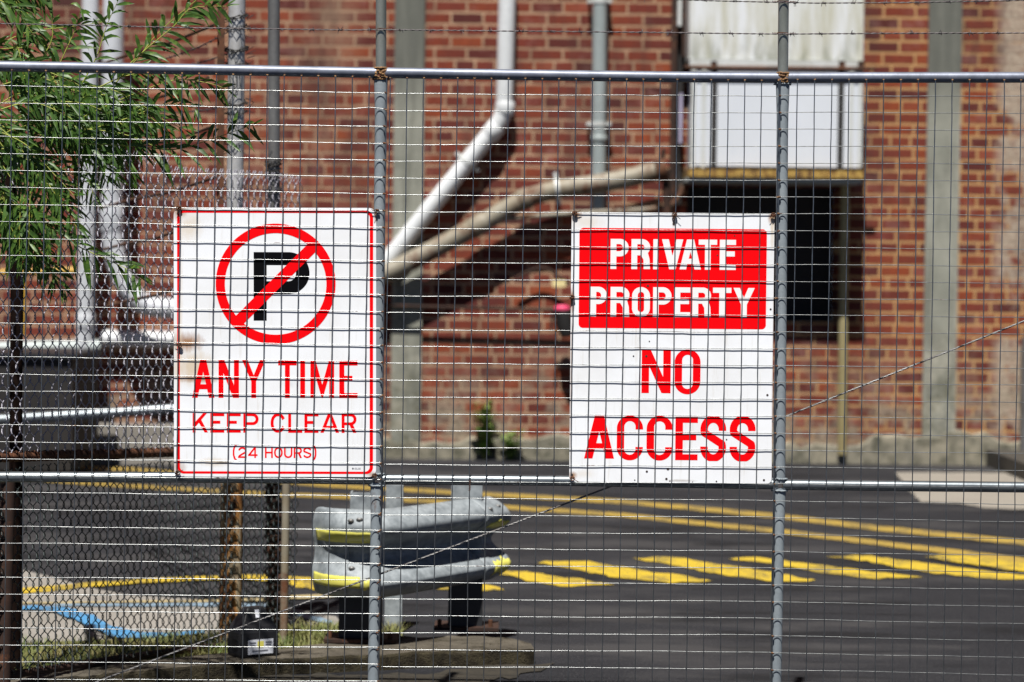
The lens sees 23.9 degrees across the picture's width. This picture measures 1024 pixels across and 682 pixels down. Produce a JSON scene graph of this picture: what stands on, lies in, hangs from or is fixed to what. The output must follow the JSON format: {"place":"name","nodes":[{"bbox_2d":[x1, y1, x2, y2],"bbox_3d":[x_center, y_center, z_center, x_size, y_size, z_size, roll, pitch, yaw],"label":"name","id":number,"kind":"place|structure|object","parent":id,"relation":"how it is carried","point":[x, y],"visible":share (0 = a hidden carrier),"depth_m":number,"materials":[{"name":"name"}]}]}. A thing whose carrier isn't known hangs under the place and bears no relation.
{"place":"outdoors","nodes":[
{"label":"outdoors","id":0,"kind":"place"},
{"bbox_2d":[0,267,76,275],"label":"gas pipe","id":1,"kind":"object","parent":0,"point":[71,270],"visible":0.12,"depth_m":16.38,"materials":[{"name":"yellow metal"}]},
{"bbox_2d":[88,423,173,464],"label":"wall","id":2,"kind":"structure","parent":0,"point":[132,461],"depth_m":16.93,"materials":[{"name":"concrete"}]},
{"bbox_2d":[22,570,338,642],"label":"pavement","id":3,"kind":"structure","parent":0,"point":[51,615],"depth_m":9.56,"materials":[{"name":"concrete"}]},
{"bbox_2d":[22,605,204,637],"bbox_3d":[-1.634,1.083,9.329,1.052,0.001,0.360,2,2,42],"label":"road marking","id":4,"kind":"object","parent":3,"relation":"on","point":[92,620],"visible":0.56,"depth_m":9.28,"materials":[{"name":"blue paint"}]},
{"bbox_2d":[23,574,266,592],"bbox_3d":[-1.675,1.055,10.452,1.458,0.001,0.334,0,2,-30],"label":"road marking","id":5,"kind":"object","parent":3,"relation":"on","point":[70,586],"visible":0.5,"depth_m":10.53,"materials":[{"name":"yellow paint"}]},
{"bbox_2d":[23,594,332,603],"bbox_3d":[-1.442,1.071,9.977,1.561,0.001,0.170,0,2,-15],"label":"road marking","id":6,"kind":"object","parent":3,"relation":"on","point":[299,597],"visible":0.46,"depth_m":9.98,"materials":[{"name":"yellow paint"}]},
{"bbox_2d":[52,603,331,623],"bbox_3d":[-1.222,1.079,9.780,1.275,0.001,0.452,1,2,20],"label":"road marking","id":7,"kind":"object","parent":3,"relation":"on","point":[206,604],"visible":0.47,"depth_m":9.84,"materials":[{"name":"paint"}]},
{"bbox_2d":[0,0,1023,465],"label":"brick building","id":8,"kind":"structure","parent":0,"point":[926,46],"depth_m":17.78,"materials":[{"name":"brick"}]},
{"bbox_2d":[77,0,98,347],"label":"downpipe","id":9,"kind":"object","parent":8,"relation":"attached to","point":[91,6],"visible":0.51,"depth_m":17.43,"materials":[{"name":"white metal"}]},
{"bbox_2d":[0,340,101,355],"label":"wall pipe","id":10,"kind":"object","parent":9,"relation":"attached to","point":[30,344],"depth_m":17.46,"materials":[{"name":"white metal"}]},
{"bbox_2d":[100,0,173,318],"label":"downpipe","id":11,"kind":"object","parent":8,"relation":"attached to","point":[115,43],"visible":0.39,"depth_m":17.37,"materials":[{"name":"white metal"}]},
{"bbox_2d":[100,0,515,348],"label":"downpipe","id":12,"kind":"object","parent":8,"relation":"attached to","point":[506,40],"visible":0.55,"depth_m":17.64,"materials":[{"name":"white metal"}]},
{"bbox_2d":[385,163,657,283],"bbox_3d":[-0.319,-0.703,17.663,2.808,1.253,0.249,1,2,0],"label":"wall pipe","id":13,"kind":"object","parent":8,"relation":"attached to","point":[481,220],"depth_m":17.55,"materials":[{"name":"beige metal"}]},
{"bbox_2d":[384,304,570,311],"bbox_3d":[-0.481,-0.258,17.680,2.071,0.082,0.024,1,2,0],"label":"wall pipe","id":14,"kind":"object","parent":13,"relation":"attached to","point":[467,307],"depth_m":17.67,"materials":[{"name":"metal"}]},
{"bbox_2d":[550,305,570,337],"bbox_3d":[0.377,-0.143,17.596,0.156,0.239,0.139,-1,2,-37],"label":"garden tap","id":15,"kind":"object","parent":14,"relation":"attached to","point":[563,317],"visible":0.79,"depth_m":17.55,"materials":[{"name":"metal"}]},
{"bbox_2d":[503,185,683,221],"bbox_3d":[0.537,-0.998,17.599,1.430,0.298,0.036,1,2,0],"label":"wall pipe","id":16,"kind":"object","parent":13,"relation":"attached to","point":[548,215],"depth_m":17.59,"materials":[{"name":"beige metal"}]},
{"bbox_2d":[654,148,670,212],"bbox_3d":[1.085,-1.152,17.414,0.128,0.468,0.170,1,2,0],"label":"pipe flange","id":17,"kind":"object","parent":13,"relation":"attached to","point":[665,175],"visible":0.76,"depth_m":17.39,"materials":[{"name":"metal"}]},
{"bbox_2d":[516,266,570,285],"bbox_3d":[0.229,-0.475,17.694,0.412,0.143,0.024,1,2,0],"label":"wall pipe","id":18,"kind":"object","parent":8,"relation":"attached to","point":[542,268],"depth_m":17.68,"materials":[{"name":"grey metal"}]},
{"bbox_2d":[552,280,565,286],"bbox_3d":[0.343,-0.420,17.670,0.096,0.052,0.030,1,2,0],"label":"wall tag","id":19,"kind":"object","parent":18,"relation":"attached to","point":[561,283],"depth_m":17.66,"materials":[{"name":"yellow plastic"}]},
{"bbox_2d":[586,0,611,209],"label":"wall pipe","id":20,"kind":"object","parent":8,"relation":"attached to","point":[599,44],"depth_m":17.61,"materials":[{"name":"grey metal"}]},
{"bbox_2d":[669,0,685,204],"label":"steel channel","id":21,"kind":"object","parent":8,"relation":"attached to","point":[678,24],"visible":0.86,"depth_m":17.59,"materials":[{"name":"metal"}]},
{"bbox_2d":[681,0,874,185],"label":"metal cabinet","id":22,"kind":"object","parent":8,"relation":"attached to","point":[758,53],"visible":0.94,"depth_m":17.23,"materials":[{"name":"paint"}]},
{"bbox_2d":[1019,337,1023,450],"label":"wall pipe","id":23,"kind":"object","parent":8,"relation":"attached to","point":[1021,447],"depth_m":17.71,"materials":[{"name":"metal"}]},
{"bbox_2d":[0,458,1023,681],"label":"ground","id":24,"kind":"structure","parent":0,"point":[798,628],"depth_m":10.94,"materials":[{"name":"grey asphalt"}]},
{"bbox_2d":[0,347,102,470],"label":"steel bin","id":25,"kind":"object","parent":24,"relation":"on","point":[52,397],"visible":0.5,"depth_m":15.62,"materials":[{"name":"black metal"}]},
{"bbox_2d":[23,284,24,334],"bbox_3d":[-3.310,-0.248,16.361,0.046,0.413,0.040,1,2,0],"label":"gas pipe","id":26,"kind":"object","parent":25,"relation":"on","point":[23,311],"visible":0.16,"depth_m":16.35,"materials":[{"name":"yellow metal"}]},
{"bbox_2d":[0,404,173,423],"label":"handrail","id":27,"kind":"object","parent":24,"relation":"on","point":[47,416],"visible":0.47,"depth_m":13.59,"materials":[{"name":"white metal"}]},
{"bbox_2d":[0,0,302,681],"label":"chain link fence","id":28,"kind":"object","parent":24,"relation":"on","point":[237,48],"visible":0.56,"depth_m":8.32,"materials":[{"name":"metal"}]},
{"bbox_2d":[22,616,412,668],"bbox_3d":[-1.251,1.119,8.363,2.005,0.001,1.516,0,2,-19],"label":"grass verge","id":29,"kind":"object","parent":24,"relation":"on","point":[104,649],"depth_m":8.68,"materials":[{"name":"plant"}]},
{"bbox_2d":[0,0,263,669],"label":"willow tree","id":30,"kind":"object","parent":29,"relation":"on","point":[70,142],"visible":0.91,"depth_m":7.32,"materials":[{"name":"green plant"}]},
{"bbox_2d":[11,636,533,681],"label":"kerb","id":31,"kind":"structure","parent":24,"relation":"on","point":[424,658],"depth_m":8.31,"materials":[{"name":"concrete"}]},
{"bbox_2d":[227,605,277,658],"bbox_3d":[-0.889,0.995,8.297,0.146,0.168,0.110,0,2,-32],"label":"bait station","id":32,"kind":"object","parent":31,"relation":"on","point":[251,643],"visible":0.9,"depth_m":8.26,"materials":[{"name":"black plastic"}]},
{"bbox_2d":[289,576,313,589],"bbox_3d":[-0.886,1.064,10.621,0.520,0.001,0.353,2,2,28],"label":"hatch stripe","id":33,"kind":"object","parent":24,"relation":"on","point":[303,583],"visible":0.18,"depth_m":10.64,"materials":[{"name":"yellow paint"}]},
{"bbox_2d":[195,662,554,681],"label":"dirt","id":34,"kind":"structure","parent":24,"relation":"on","point":[473,675],"depth_m":8.20,"materials":[{"name":"brown soil"}]},
{"bbox_2d":[312,485,510,643],"bbox_3d":[-0.368,0.828,8.799,0.529,0.595,0.782,1,2,21],"label":"guardrail","id":35,"kind":"object","parent":24,"relation":"on","point":[426,529],"visible":0.84,"depth_m":8.65,"materials":[{"name":"metal"}]},
{"bbox_2d":[439,584,503,590],"bbox_3d":[-0.249,1.071,10.619,0.292,0.001,0.477,0,2,-36],"label":"hatch stripe","id":36,"kind":"object","parent":24,"relation":"on","point":[489,587],"visible":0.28,"depth_m":10.52,"materials":[{"name":"yellow paint"}]},
{"bbox_2d":[469,399,496,459],"bbox_3d":[-0.210,0.652,17.699,0.248,0.446,0.244,1,2,0],"label":"weed","id":37,"kind":"object","parent":24,"relation":"on","point":[480,430],"visible":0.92,"depth_m":17.68,"materials":[{"name":"green plant"}]},
{"bbox_2d":[499,430,523,460],"bbox_3d":[-0.020,0.761,17.668,0.244,0.235,0.223,-1,2,-37],"label":"weed","id":38,"kind":"object","parent":24,"relation":"on","point":[510,450],"visible":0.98,"depth_m":17.63,"materials":[{"name":"green plant"}]},
{"bbox_2d":[0,0,1023,681],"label":"fence","id":39,"kind":"object","parent":24,"relation":"on","point":[782,78],"visible":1,"depth_m":7.14,"materials":[{"name":"metal"}]},
{"bbox_2d":[174,205,379,477],"bbox_3d":[-0.699,0.004,7.142,0.609,0.802,0.012,1,2,0],"label":"sign","id":40,"kind":"object","parent":39,"relation":"attached to","point":[273,250],"visible":1,"depth_m":7.15,"materials":[{"name":"white plastic"}]},
{"bbox_2d":[0,19,1023,37],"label":"barbed wire","id":41,"kind":"object","parent":39,"relation":"attached to","point":[491,30],"visible":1,"depth_m":7.12,"materials":[{"name":"grey metal"}]},
{"bbox_2d":[94,320,1023,681],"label":"steel cable","id":42,"kind":"object","parent":39,"relation":"attached to","point":[532,516],"visible":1,"depth_m":7.20,"materials":[{"name":"grey metal"}]},
{"bbox_2d":[566,210,775,482],"bbox_3d":[0.465,0.018,7.142,0.617,0.804,0.012,1,2,0],"label":"sign","id":43,"kind":"object","parent":39,"relation":"attached to","point":[699,323],"visible":1,"depth_m":7.15,"materials":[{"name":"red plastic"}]},
{"bbox_2d":[644,0,1023,6],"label":"barbed wire","id":44,"kind":"object","parent":39,"relation":"attached to","point":[884,3],"visible":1,"depth_m":7.11,"materials":[{"name":"grey metal"}]},
{"bbox_2d":[59,482,1023,561],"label":"road marking","id":45,"kind":"object","parent":24,"relation":"on","point":[873,542],"visible":0.62,"depth_m":13.38,"materials":[{"name":"yellow paint"}]},
{"bbox_2d":[75,467,1023,544],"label":"road marking","id":46,"kind":"object","parent":24,"relation":"on","point":[856,525],"visible":0.6,"depth_m":14.12,"materials":[{"name":"yellow paint"}]},
{"bbox_2d":[502,571,613,586],"bbox_3d":[0.148,1.068,10.894,0.276,0.001,0.684,0,2,-35],"label":"hatch stripe","id":47,"kind":"object","parent":24,"relation":"on","point":[540,577],"visible":0.87,"depth_m":10.86,"materials":[{"name":"yellow paint"}]},
{"bbox_2d":[539,561,710,582],"bbox_3d":[0.485,1.065,11.171,0.326,0.001,0.994,-1,2,-40],"label":"hatch stripe","id":48,"kind":"object","parent":24,"relation":"on","point":[627,572],"visible":0.88,"depth_m":11.12,"materials":[{"name":"yellow paint"}]},
{"bbox_2d":[635,556,814,580],"bbox_3d":[0.982,1.067,11.316,0.286,0.001,1.094,0,2,-34],"label":"hatch stripe","id":49,"kind":"object","parent":24,"relation":"on","point":[743,572],"visible":0.78,"depth_m":11.29,"materials":[{"name":"yellow paint"}]},
{"bbox_2d":[731,557,918,578],"bbox_3d":[1.443,1.070,11.393,0.265,0.001,1.027,-1,2,-43],"label":"hatch stripe","id":50,"kind":"object","parent":24,"relation":"on","point":[863,574],"visible":0.91,"depth_m":11.31,"materials":[{"name":"yellow paint"}]},
{"bbox_2d":[837,186,849,454],"bbox_3d":[2.433,-0.176,17.741,0.078,2.023,0.068,1,2,0],"label":"pole","id":51,"kind":"object","parent":24,"relation":"on","point":[842,287],"visible":0.81,"depth_m":17.72,"materials":[{"name":"grey metal"}]},
{"bbox_2d":[838,555,1023,578],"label":"hatch stripe","id":52,"kind":"object","parent":24,"relation":"on","point":[933,568],"visible":0.84,"depth_m":11.45,"materials":[{"name":"yellow paint"}]},
{"bbox_2d":[896,472,1023,508],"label":"slab","id":53,"kind":"structure","parent":24,"relation":"on","point":[990,499],"depth_m":15.42,"materials":[{"name":"concrete"}]},
{"bbox_2d":[926,555,1023,570],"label":"hatch stripe","id":54,"kind":"object","parent":24,"relation":"on","point":[1003,564],"visible":0.89,"depth_m":11.70,"materials":[{"name":"yellow paint"}]},
{"bbox_2d":[986,449,1023,479],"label":"step","id":55,"kind":"object","parent":24,"relation":"on","point":[1006,461],"visible":1,"depth_m":17.19,"materials":[{"name":"grey concrete"}]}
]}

